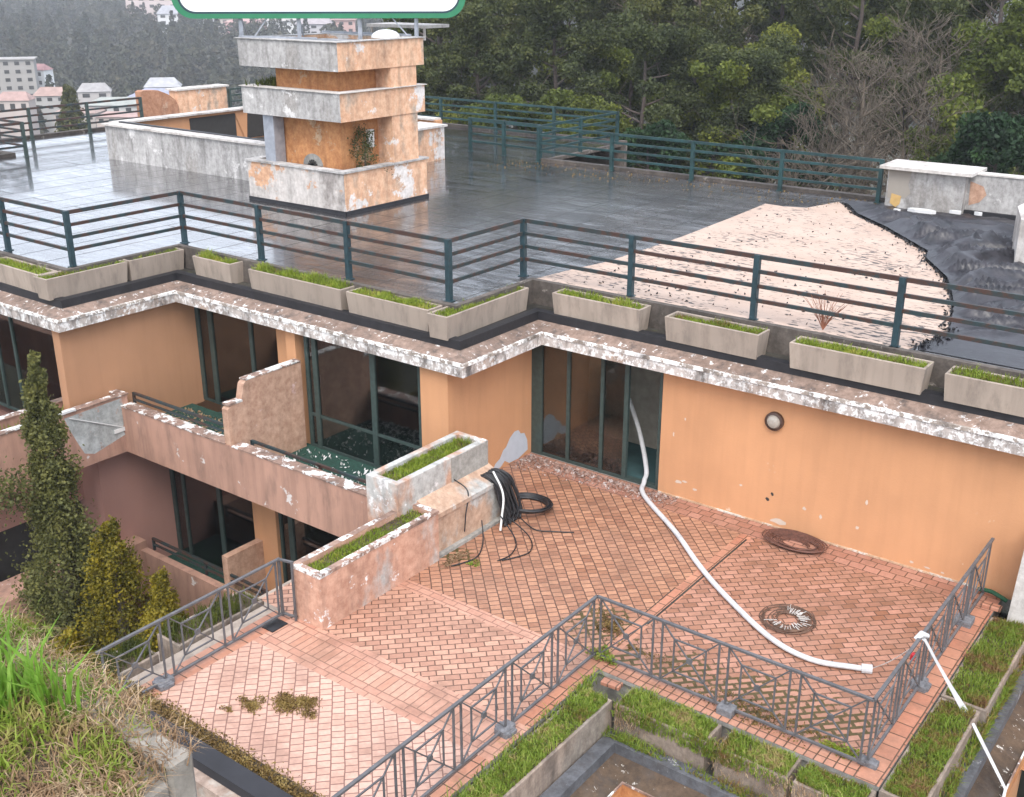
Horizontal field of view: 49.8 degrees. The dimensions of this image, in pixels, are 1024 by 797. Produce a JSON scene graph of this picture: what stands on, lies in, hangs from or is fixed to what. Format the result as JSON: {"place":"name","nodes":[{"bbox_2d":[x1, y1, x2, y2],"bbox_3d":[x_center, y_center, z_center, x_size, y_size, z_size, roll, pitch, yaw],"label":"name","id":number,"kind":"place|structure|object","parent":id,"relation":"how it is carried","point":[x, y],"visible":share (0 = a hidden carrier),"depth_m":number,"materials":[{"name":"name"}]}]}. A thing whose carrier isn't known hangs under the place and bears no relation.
{"place":"outdoors","nodes":[
{"label":"outdoors","id":0,"kind":"place"},
{"bbox_2d":[0,0,1023,796],"bbox_3d":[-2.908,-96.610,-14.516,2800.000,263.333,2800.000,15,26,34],"label":"ground","id":1,"kind":"structure","parent":0,"point":[1020,786],"depth_m":346.85,"materials":[{"name":"plant"}]},
{"bbox_2d":[0,56,39,94],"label":"apartment block","id":2,"kind":"structure","parent":1,"relation":"on","point":[18,73],"depth_m":265.30,"materials":[{"name":"paint"}]},
{"bbox_2d":[0,91,39,137],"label":"town house","id":3,"kind":"structure","parent":1,"relation":"on","point":[15,99],"depth_m":196.37,"materials":[{"name":"paint"}]},
{"bbox_2d":[32,87,62,132],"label":"town house","id":4,"kind":"structure","parent":1,"relation":"on","point":[46,96],"depth_m":216.07,"materials":[{"name":"paint"}]},
{"bbox_2d":[54,84,87,131],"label":"cypress tree","id":5,"kind":"object","parent":1,"relation":"on","point":[69,93],"visible":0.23,"depth_m":112.79,"materials":[{"name":"green plant"}]},
{"bbox_2d":[0,349,142,659],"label":"cypress tree","id":6,"kind":"object","parent":1,"relation":"on","point":[53,481],"visible":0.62,"depth_m":20.80,"materials":[{"name":"green plant"}]},
{"bbox_2d":[47,626,103,662],"bbox_3d":[-8.407,6.672,21.365,3.037,5.254,3.007,15,26,34],"label":"golden conifer","id":7,"kind":"object","parent":1,"relation":"on","point":[62,638],"visible":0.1,"depth_m":20.52,"materials":[{"name":"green plant"}]},
{"bbox_2d":[77,83,111,106],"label":"town house","id":8,"kind":"structure","parent":1,"relation":"on","point":[88,92],"depth_m":245.75,"materials":[{"name":"paint"}]},
{"bbox_2d":[0,643,196,796],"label":"planter","id":9,"kind":"object","parent":1,"relation":"on","point":[184,783],"visible":0.31,"depth_m":3.23,"materials":[{"name":"concrete"}]},
{"bbox_2d":[0,594,94,729],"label":"tall grass","id":10,"kind":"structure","parent":9,"relation":"on","point":[34,678],"depth_m":3.41,"materials":[{"name":"plant"}]},
{"bbox_2d":[0,593,131,709],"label":"rim weeds","id":11,"kind":"object","parent":9,"relation":"on","point":[31,624],"visible":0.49,"depth_m":3.69,"materials":[{"name":"green plant"}]},
{"bbox_2d":[0,586,160,735],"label":"rim straw","id":12,"kind":"object","parent":9,"relation":"on","point":[94,682],"visible":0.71,"depth_m":3.50,"materials":[{"name":"beige plant"}]},
{"bbox_2d":[0,663,168,796],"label":"short weeds","id":13,"kind":"object","parent":9,"relation":"on","point":[7,725],"visible":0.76,"depth_m":3.28,"materials":[{"name":"green plant"}]},
{"bbox_2d":[37,744,152,796],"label":"edge weeds","id":14,"kind":"object","parent":9,"relation":"on","point":[86,777],"visible":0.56,"depth_m":3.14,"materials":[{"name":"green plant"}]},
{"bbox_2d":[0,624,201,796],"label":"dry grass","id":15,"kind":"structure","parent":9,"relation":"on","point":[46,794],"depth_m":3.17,"materials":[{"name":"plant"}]},
{"bbox_2d":[33,663,219,786],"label":"dry grass","id":16,"kind":"structure","parent":9,"relation":"on","point":[156,725],"depth_m":3.30,"materials":[{"name":"plant"}]},
{"bbox_2d":[67,515,181,659],"bbox_3d":[-7.526,5.490,21.634,3.301,7.169,3.154,-9,23,-22],"label":"golden conifer","id":17,"kind":"object","parent":1,"relation":"on","point":[108,554],"visible":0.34,"depth_m":20.71,"materials":[{"name":"yellow plant"}]},
{"bbox_2d":[129,565,191,652],"bbox_3d":[-6.510,5.749,21.520,2.556,5.690,2.278,4,21,10],"label":"golden conifer","id":18,"kind":"object","parent":1,"relation":"on","point":[164,598],"visible":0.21,"depth_m":20.46,"materials":[{"name":"yellow plant"}]},
{"bbox_2d":[381,0,529,116],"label":"pine tree","id":19,"kind":"object","parent":1,"relation":"on","point":[501,23],"visible":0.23,"depth_m":60.67,"materials":[{"name":"green plant"}]},
{"bbox_2d":[416,0,539,123],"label":"pine tree","id":20,"kind":"object","parent":1,"relation":"on","point":[469,20],"visible":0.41,"depth_m":55.97,"materials":[{"name":"green plant"}]},
{"bbox_2d":[0,0,1022,137],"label":"hill woodland","id":21,"kind":"object","parent":1,"relation":"on","point":[27,31],"visible":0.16,"depth_m":369.26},
{"bbox_2d":[0,123,1023,796],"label":"hotel building","id":22,"kind":"structure","parent":1,"relation":"on","point":[928,481],"depth_m":22.33,"materials":[{"name":"paint"}]},
{"bbox_2d":[0,256,56,292],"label":"concrete planter","id":23,"kind":"object","parent":22,"relation":"on","point":[17,273],"visible":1,"depth_m":22.91,"materials":[{"name":"concrete"}]},
{"bbox_2d":[0,314,61,410],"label":"sliding window","id":24,"kind":"structure","parent":22,"relation":"in","point":[17,337],"depth_m":23.83,"materials":[{"name":"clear glass"}]},
{"bbox_2d":[0,97,143,156],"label":"roof railing","id":25,"kind":"object","parent":22,"relation":"on","point":[22,129],"visible":0.87,"depth_m":40.71,"materials":[{"name":"metal"}]},
{"bbox_2d":[33,258,126,300],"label":"concrete planter","id":26,"kind":"object","parent":22,"relation":"on","point":[51,286],"visible":1,"depth_m":22.58,"materials":[{"name":"concrete"}]},
{"bbox_2d":[123,246,183,280],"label":"concrete planter","id":27,"kind":"object","parent":22,"relation":"on","point":[152,264],"visible":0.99,"depth_m":23.95,"materials":[{"name":"concrete"}]},
{"bbox_2d":[135,90,178,116],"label":"broken wall","id":28,"kind":"structure","parent":22,"relation":"on","point":[156,103],"depth_m":44.30,"materials":[{"name":"paint"}]},
{"bbox_2d":[165,84,228,112],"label":"wall block","id":29,"kind":"structure","parent":22,"relation":"on","point":[200,98],"depth_m":45.99,"materials":[{"name":"orange paint"}]},
{"bbox_2d":[169,468,254,568],"bbox_3d":[-6.572,2.439,24.446,2.940,3.050,0.120,15,26,34],"label":"sliding window","id":30,"kind":"structure","parent":22,"relation":"in","point":[211,522],"depth_m":24.72,"materials":[{"name":"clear glass"}]},
{"bbox_2d":[192,247,243,282],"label":"concrete planter","id":31,"kind":"object","parent":22,"relation":"on","point":[206,264],"visible":1,"depth_m":23.49,"materials":[{"name":"concrete"}]},
{"bbox_2d":[194,307,278,405],"bbox_3d":[-5.882,-0.850,24.158,2.945,2.500,0.120,15,26,34],"label":"sliding window","id":32,"kind":"structure","parent":22,"relation":"in","point":[230,348],"depth_m":24.36,"materials":[{"name":"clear glass"}]},
{"bbox_2d":[101,106,447,180],"bbox_3d":[-7.429,-8.587,36.488,9.480,1.185,7.830,15,26,34],"label":"stairwell enclosure","id":33,"kind":"object","parent":22,"relation":"on","point":[224,142],"visible":0.58,"depth_m":35.09,"materials":[{"name":"white paint"}]},
{"bbox_2d":[248,259,354,309],"bbox_3d":[-4.225,-2.354,22.237,2.758,0.683,0.628,15,26,35],"label":"concrete planter","id":34,"kind":"object","parent":22,"relation":"on","point":[309,288],"visible":1,"depth_m":21.99,"materials":[{"name":"concrete"}]},
{"bbox_2d":[278,512,339,582],"bbox_3d":[-3.104,3.379,21.995,4.380,3.050,0.120,15,26,34],"label":"sliding window","id":35,"kind":"structure","parent":22,"relation":"in","point":[298,539],"depth_m":22.85,"materials":[{"name":"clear glass"}]},
{"bbox_2d":[234,33,428,215],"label":"roof tower","id":36,"kind":"structure","parent":22,"relation":"on","point":[322,99],"depth_m":28.19,"materials":[{"name":"orange paint"}]},
{"bbox_2d":[172,0,464,39],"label":"billboard","id":37,"kind":"object","parent":36,"relation":"on","point":[240,10],"visible":0.98,"depth_m":28.14,"materials":[{"name":"metal"}]},
{"bbox_2d":[303,336,421,467],"bbox_3d":[-2.872,0.127,21.609,3.170,2.500,0.120,15,26,34],"label":"sliding window","id":38,"kind":"structure","parent":22,"relation":"in","point":[378,396],"depth_m":21.54,"materials":[{"name":"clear glass"}]},
{"bbox_2d":[346,286,442,331],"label":"concrete planter","id":39,"kind":"object","parent":22,"relation":"on","point":[388,306],"visible":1,"depth_m":20.60,"materials":[{"name":"concrete"}]},
{"bbox_2d":[427,285,528,340],"bbox_3d":[-0.580,-1.675,20.673,0.562,0.534,2.541,15,25,34],"label":"concrete planter","id":40,"kind":"object","parent":22,"relation":"on","point":[445,323],"visible":0.94,"depth_m":20.26,"materials":[{"name":"concrete"}]},
{"bbox_2d":[468,117,540,155],"bbox_3d":[-0.272,-8.650,36.760,3.172,1.169,0.168,17,27,37],"label":"roof railing","id":41,"kind":"object","parent":22,"relation":"on","point":[504,137],"visible":0.77,"depth_m":36.80,"materials":[{"name":"metal"}]},
{"bbox_2d":[0,190,1023,350],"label":"roof railing","id":42,"kind":"object","parent":22,"relation":"on","point":[755,285],"visible":0.98,"depth_m":20.68,"materials":[{"name":"metal"}]},
{"bbox_2d":[417,96,619,157],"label":"roof railing","id":43,"kind":"object","parent":22,"relation":"on","point":[580,123],"visible":0.65,"depth_m":40.60,"materials":[{"name":"metal"}]},
{"bbox_2d":[531,345,663,489],"bbox_3d":[1.629,0.233,21.332,3.015,2.500,0.120,15,26,34],"label":"sliding window","id":44,"kind":"structure","parent":22,"relation":"in","point":[540,443],"depth_m":21.62,"materials":[{"name":"teal glass"}]},
{"bbox_2d":[552,287,650,330],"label":"concrete planter","id":45,"kind":"object","parent":22,"relation":"on","point":[619,312],"visible":1,"depth_m":20.55,"materials":[{"name":"concrete"}]},
{"bbox_2d":[535,126,884,202],"bbox_3d":[5.278,-6.946,32.311,11.363,1.169,0.162,16,26,35],"label":"roof railing","id":46,"kind":"object","parent":22,"relation":"on","point":[780,168],"visible":0.99,"depth_m":31.81,"materials":[{"name":"metal"}]},
{"bbox_2d":[665,311,769,359],"bbox_3d":[3.580,-1.152,19.318,1.839,0.528,0.524,16,26,35],"label":"concrete planter","id":47,"kind":"object","parent":22,"relation":"on","point":[729,337],"visible":1,"depth_m":19.16,"materials":[{"name":"concrete"}]},
{"bbox_2d":[538,202,950,348],"bbox_3d":[6.927,-3.175,24.005,7.620,0.001,11.280,15,26,34],"label":"exposed screed","id":48,"kind":"object","parent":22,"relation":"on","point":[856,232],"visible":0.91,"depth_m":22.46,"materials":[{"name":"concrete"}]},
{"bbox_2d":[583,202,958,348],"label":"felt scraps","id":49,"kind":"object","parent":48,"relation":"on","point":[926,340],"visible":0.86,"depth_m":22.26,"materials":[{"name":"fabric"}]},
{"bbox_2d":[789,335,933,394],"bbox_3d":[5.615,-0.589,17.813,2.336,0.552,0.542,15,26,34],"label":"concrete planter","id":50,"kind":"object","parent":22,"relation":"on","point":[907,374],"visible":1,"depth_m":17.67,"materials":[{"name":"concrete"}]},
{"bbox_2d":[879,159,986,213],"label":"chimney block","id":51,"kind":"structure","parent":22,"relation":"on","point":[940,187],"depth_m":27.96,"materials":[{"name":"white paint"}]},
{"bbox_2d":[843,200,1023,368],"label":"torn membrane","id":52,"kind":"object","parent":22,"relation":"on","point":[969,250],"visible":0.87,"depth_m":22.05,"materials":[{"name":"plastic"}]},
{"bbox_2d":[944,364,1023,416],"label":"concrete planter","id":53,"kind":"object","parent":22,"relation":"on","point":[980,388],"visible":1,"depth_m":16.58,"materials":[{"name":"concrete"}]},
{"bbox_2d":[963,172,1023,219],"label":"parapet wall","id":54,"kind":"structure","parent":22,"relation":"on","point":[991,194],"depth_m":27.32,"materials":[{"name":"white paint"}]},
{"bbox_2d":[1012,203,1023,262],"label":"wall stub","id":55,"kind":"object","parent":22,"relation":"on","point":[1018,241],"depth_m":22.80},
{"bbox_2d":[457,87,598,135],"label":"broadleaf tree","id":56,"kind":"object","parent":1,"relation":"on","point":[560,99],"visible":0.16,"depth_m":47.02,"materials":[{"name":"green plant"}]},
{"bbox_2d":[452,0,621,130],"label":"pine tree","id":57,"kind":"object","parent":1,"relation":"on","point":[554,13],"visible":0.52,"depth_m":52.08,"materials":[{"name":"green plant"}]},
{"bbox_2d":[53,580,1023,796],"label":"terrace block","id":58,"kind":"structure","parent":1,"relation":"on","point":[603,766],"depth_m":14.28,"materials":[{"name":"concrete"}]},
{"bbox_2d":[85,631,159,679],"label":"concrete planter","id":59,"kind":"object","parent":58,"relation":"on","point":[143,662],"visible":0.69,"depth_m":15.72,"materials":[{"name":"concrete"}]},
{"bbox_2d":[74,653,329,796],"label":"moss strip","id":60,"kind":"object","parent":58,"relation":"on","point":[271,773],"visible":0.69,"depth_m":13.89,"materials":[{"name":"plant"}]},
{"bbox_2d":[151,582,263,661],"bbox_3d":[-4.602,3.387,16.780,0.848,0.806,1.923,15,26,34],"label":"concrete planter","id":61,"kind":"object","parent":58,"relation":"on","point":[188,633],"visible":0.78,"depth_m":16.59,"materials":[{"name":"concrete"}]},
{"bbox_2d":[456,686,611,796],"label":"concrete planter","id":62,"kind":"object","parent":58,"relation":"on","point":[539,762],"visible":1,"depth_m":13.99,"materials":[{"name":"concrete"}]},
{"bbox_2d":[139,452,1000,796],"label":"terrace paving","id":63,"kind":"structure","parent":58,"relation":"on","point":[387,672],"depth_m":16.16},
{"bbox_2d":[95,557,297,701],"bbox_3d":[-4.348,3.279,15.464,0.274,1.030,3.150,17,27,37],"label":"terrace fence","id":64,"kind":"object","parent":63,"relation":"on","point":[166,681],"visible":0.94,"depth_m":15.47,"materials":[{"name":"metal"}]},
{"bbox_2d":[293,503,438,629],"bbox_3d":[-2.248,2.587,17.419,0.624,0.944,2.674,15,26,34],"label":"masonry planter","id":65,"kind":"object","parent":63,"relation":"on","point":[340,578],"visible":1,"depth_m":17.04,"materials":[{"name":"concrete"}]},
{"bbox_2d":[366,431,502,557],"bbox_3d":[-1.316,1.648,19.070,1.320,1.476,2.370,15,26,34],"label":"masonry planter","id":66,"kind":"object","parent":63,"relation":"on","point":[427,475],"visible":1,"depth_m":18.78,"materials":[{"name":"concrete"}]},
{"bbox_2d":[451,468,573,566],"bbox_3d":[-0.033,1.904,19.047,1.711,1.007,2.945,15,26,34],"label":"cable bundle","id":67,"kind":"object","parent":63,"relation":"on","point":[502,481],"visible":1,"depth_m":19.51,"materials":[{"name":"black rubber"}]},
{"bbox_2d":[441,665,603,796],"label":"weeds","id":68,"kind":"object","parent":63,"relation":"on","point":[584,685],"visible":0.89,"depth_m":14.47,"materials":[{"name":"green plant"}]},
{"bbox_2d":[511,454,676,509],"bbox_3d":[1.433,1.637,21.112,3.443,0.087,1.021,15,26,34],"label":"plaster rubble","id":69,"kind":"object","parent":63,"relation":"on","point":[572,469],"visible":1,"depth_m":21.45,"materials":[{"name":"concrete"}]},
{"bbox_2d":[332,537,994,796],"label":"terrace fence","id":70,"kind":"object","parent":63,"relation":"on","point":[505,728],"visible":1,"depth_m":14.28,"materials":[{"name":"metal"}]},
{"bbox_2d":[910,630,1006,796],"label":"pipe","id":71,"kind":"object","parent":70,"relation":"attached to","point":[923,635],"visible":0.97,"depth_m":14.47,"materials":[{"name":"plastic"}]},
{"bbox_2d":[602,634,854,755],"bbox_3d":[2.779,4.032,14.859,4.202,0.074,0.671,18,27,39],"label":"moss","id":72,"kind":"object","parent":63,"relation":"on","point":[755,722],"visible":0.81,"depth_m":14.57,"materials":[{"name":"plant"}]},
{"bbox_2d":[630,398,872,673],"bbox_3d":[3.250,1.978,18.444,1.005,1.340,7.863,-8,22,-19],"label":"white hose","id":73,"kind":"object","parent":63,"relation":"on","point":[866,668],"visible":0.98,"depth_m":17.39,"materials":[{"name":"plastic"}]},
{"bbox_2d":[759,604,816,633],"bbox_3d":[4.167,3.325,16.673,0.850,0.046,0.847,15,26,34],"label":"debris coil","id":74,"kind":"object","parent":63,"relation":"on","point":[803,615],"visible":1,"depth_m":16.62,"materials":[{"name":"brown metal"}]},
{"bbox_2d":[762,528,827,552],"bbox_3d":[4.837,2.452,18.910,1.138,0.071,0.694,15,26,34],"label":"cable coil","id":75,"kind":"object","parent":63,"relation":"on","point":[801,537],"visible":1,"depth_m":18.99,"materials":[{"name":"rubber"}]},
{"bbox_2d":[614,684,721,770],"bbox_3d":[2.062,4.292,14.640,1.421,0.649,0.561,15,26,34],"label":"concrete planter","id":76,"kind":"object","parent":58,"relation":"on","point":[676,713],"visible":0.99,"depth_m":14.47,"materials":[{"name":"concrete"}]},
{"bbox_2d":[611,698,842,796],"bbox_3d":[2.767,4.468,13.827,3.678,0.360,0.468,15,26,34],"label":"weeds","id":77,"kind":"object","parent":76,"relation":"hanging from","point":[714,751],"visible":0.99,"depth_m":14.06,"materials":[{"name":"green plant"}]},
{"bbox_2d":[601,725,767,796],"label":"weeds","id":78,"kind":"object","parent":58,"relation":"on","point":[737,791],"visible":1,"depth_m":14.36,"materials":[{"name":"green plant"}]},
{"bbox_2d":[714,726,801,796],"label":"concrete planter","id":79,"kind":"object","parent":58,"relation":"on","point":[777,757],"visible":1,"depth_m":13.76,"materials":[{"name":"concrete"}]},
{"bbox_2d":[791,759,876,796],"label":"concrete planter","id":80,"kind":"object","parent":58,"relation":"on","point":[814,776],"visible":1,"depth_m":13.27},
{"bbox_2d":[878,697,979,796],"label":"concrete planter","id":81,"kind":"object","parent":58,"relation":"on","point":[933,752],"visible":1,"depth_m":13.83,"materials":[{"name":"concrete"}]},
{"bbox_2d":[939,654,1023,796],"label":"weeds","id":82,"kind":"object","parent":58,"relation":"on","point":[1007,690],"visible":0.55,"depth_m":14.49,"materials":[{"name":"green plant"}]},
{"bbox_2d":[941,616,1023,731],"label":"concrete planter","id":83,"kind":"object","parent":58,"relation":"on","point":[984,671],"visible":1,"depth_m":15.55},
{"bbox_2d":[470,0,650,112],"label":"broadleaf tree","id":84,"kind":"object","parent":1,"relation":"on","point":[544,67],"visible":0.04,"depth_m":68.31,"materials":[{"name":"green plant"}]},
{"bbox_2d":[543,94,657,169],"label":"broadleaf tree","id":85,"kind":"object","parent":1,"relation":"on","point":[623,124],"visible":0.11,"depth_m":44.49,"materials":[{"name":"green plant"}]},
{"bbox_2d":[551,0,714,114],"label":"pine tree","id":86,"kind":"object","parent":1,"relation":"on","point":[594,10],"visible":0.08,"depth_m":63.47,"materials":[{"name":"green plant"}]},
{"bbox_2d":[559,31,711,162],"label":"broadleaf tree","id":87,"kind":"object","parent":1,"relation":"on","point":[623,85],"visible":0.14,"depth_m":54.51,"materials":[{"name":"green plant"}]},
{"bbox_2d":[556,9,715,175],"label":"pine tree","id":88,"kind":"object","parent":1,"relation":"on","point":[646,40],"visible":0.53,"depth_m":47.51,"materials":[{"name":"green plant"}]},
{"bbox_2d":[619,118,713,174],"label":"evergreen tree","id":89,"kind":"object","parent":1,"relation":"on","point":[663,128],"visible":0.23,"depth_m":43.62,"materials":[{"name":"green plant"}]},
{"bbox_2d":[622,0,790,137],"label":"pine tree","id":90,"kind":"object","parent":1,"relation":"on","point":[690,14],"visible":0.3,"depth_m":55.43,"materials":[{"name":"green plant"}]},
{"bbox_2d":[644,30,816,185],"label":"pine tree","id":91,"kind":"object","parent":1,"relation":"on","point":[764,63],"visible":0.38,"depth_m":45.67,"materials":[{"name":"green plant"}]},
{"bbox_2d":[643,58,820,182],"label":"broadleaf tree","id":92,"kind":"object","parent":1,"relation":"on","point":[724,85],"visible":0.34,"depth_m":45.65,"materials":[{"name":"green plant"}]},
{"bbox_2d":[701,21,831,186],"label":"broadleaf tree","id":93,"kind":"object","parent":1,"relation":"on","point":[794,75],"visible":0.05,"depth_m":50.60,"materials":[{"name":"green plant"}]},
{"bbox_2d":[701,0,854,125],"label":"pine tree","id":94,"kind":"object","parent":1,"relation":"on","point":[771,4],"visible":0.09,"depth_m":65.78,"materials":[{"name":"green plant"}]},
{"bbox_2d":[717,102,845,186],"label":"evergreen tree","id":95,"kind":"object","parent":1,"relation":"on","point":[785,123],"visible":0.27,"depth_m":44.18,"materials":[{"name":"green plant"}]},
{"bbox_2d":[736,0,927,187],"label":"broadleaf tree","id":96,"kind":"object","parent":1,"relation":"on","point":[846,20],"visible":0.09,"depth_m":67.98,"materials":[{"name":"green plant"}]},
{"bbox_2d":[744,101,923,195],"bbox_3d":[12.267,-4.224,40.397,8.756,12.602,7.161,8,22,20],"label":"bare tree","id":97,"kind":"object","parent":1,"relation":"on","point":[845,163],"visible":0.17,"depth_m":39.53,"materials":[{"name":"plant"}]},
{"bbox_2d":[721,10,957,195],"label":"bare tree","id":98,"kind":"object","parent":1,"relation":"on","point":[862,101],"visible":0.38,"depth_m":40.51,"materials":[{"name":"plant"}]},
{"bbox_2d":[781,0,974,190],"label":"bare tree","id":99,"kind":"object","parent":1,"relation":"on","point":[818,21],"visible":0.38,"depth_m":53.95,"materials":[{"name":"green plant"}]},
{"bbox_2d":[785,49,1003,194],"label":"bare tree","id":100,"kind":"object","parent":1,"relation":"on","point":[887,109],"visible":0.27,"depth_m":41.63,"materials":[{"name":"plant"}]},
{"bbox_2d":[807,1,998,189],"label":"broadleaf tree","id":101,"kind":"object","parent":1,"relation":"on","point":[879,27],"visible":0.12,"depth_m":54.38,"materials":[{"name":"green plant"}]},
{"bbox_2d":[815,0,1023,194],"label":"bare tree","id":102,"kind":"object","parent":1,"relation":"on","point":[928,122],"visible":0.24,"depth_m":44.84,"materials":[{"name":"plant"}]},
{"bbox_2d":[898,0,1023,175],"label":"broadleaf tree","id":103,"kind":"object","parent":1,"relation":"on","point":[1008,60],"visible":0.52,"depth_m":43.37,"materials":[{"name":"green plant"}]},
{"bbox_2d":[899,0,1023,171],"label":"pine tree","id":104,"kind":"object","parent":1,"relation":"on","point":[981,6],"visible":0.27,"depth_m":48.14,"materials":[{"name":"green plant"}]},
{"bbox_2d":[910,129,1017,173],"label":"broadleaf tree","id":105,"kind":"object","parent":1,"relation":"on","point":[942,148],"visible":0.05,"depth_m":40.35,"materials":[{"name":"green plant"}]},
{"bbox_2d":[927,110,1023,174],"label":"evergreen tree","id":106,"kind":"object","parent":1,"relation":"on","point":[983,134],"visible":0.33,"depth_m":36.49,"materials":[{"name":"green plant"}]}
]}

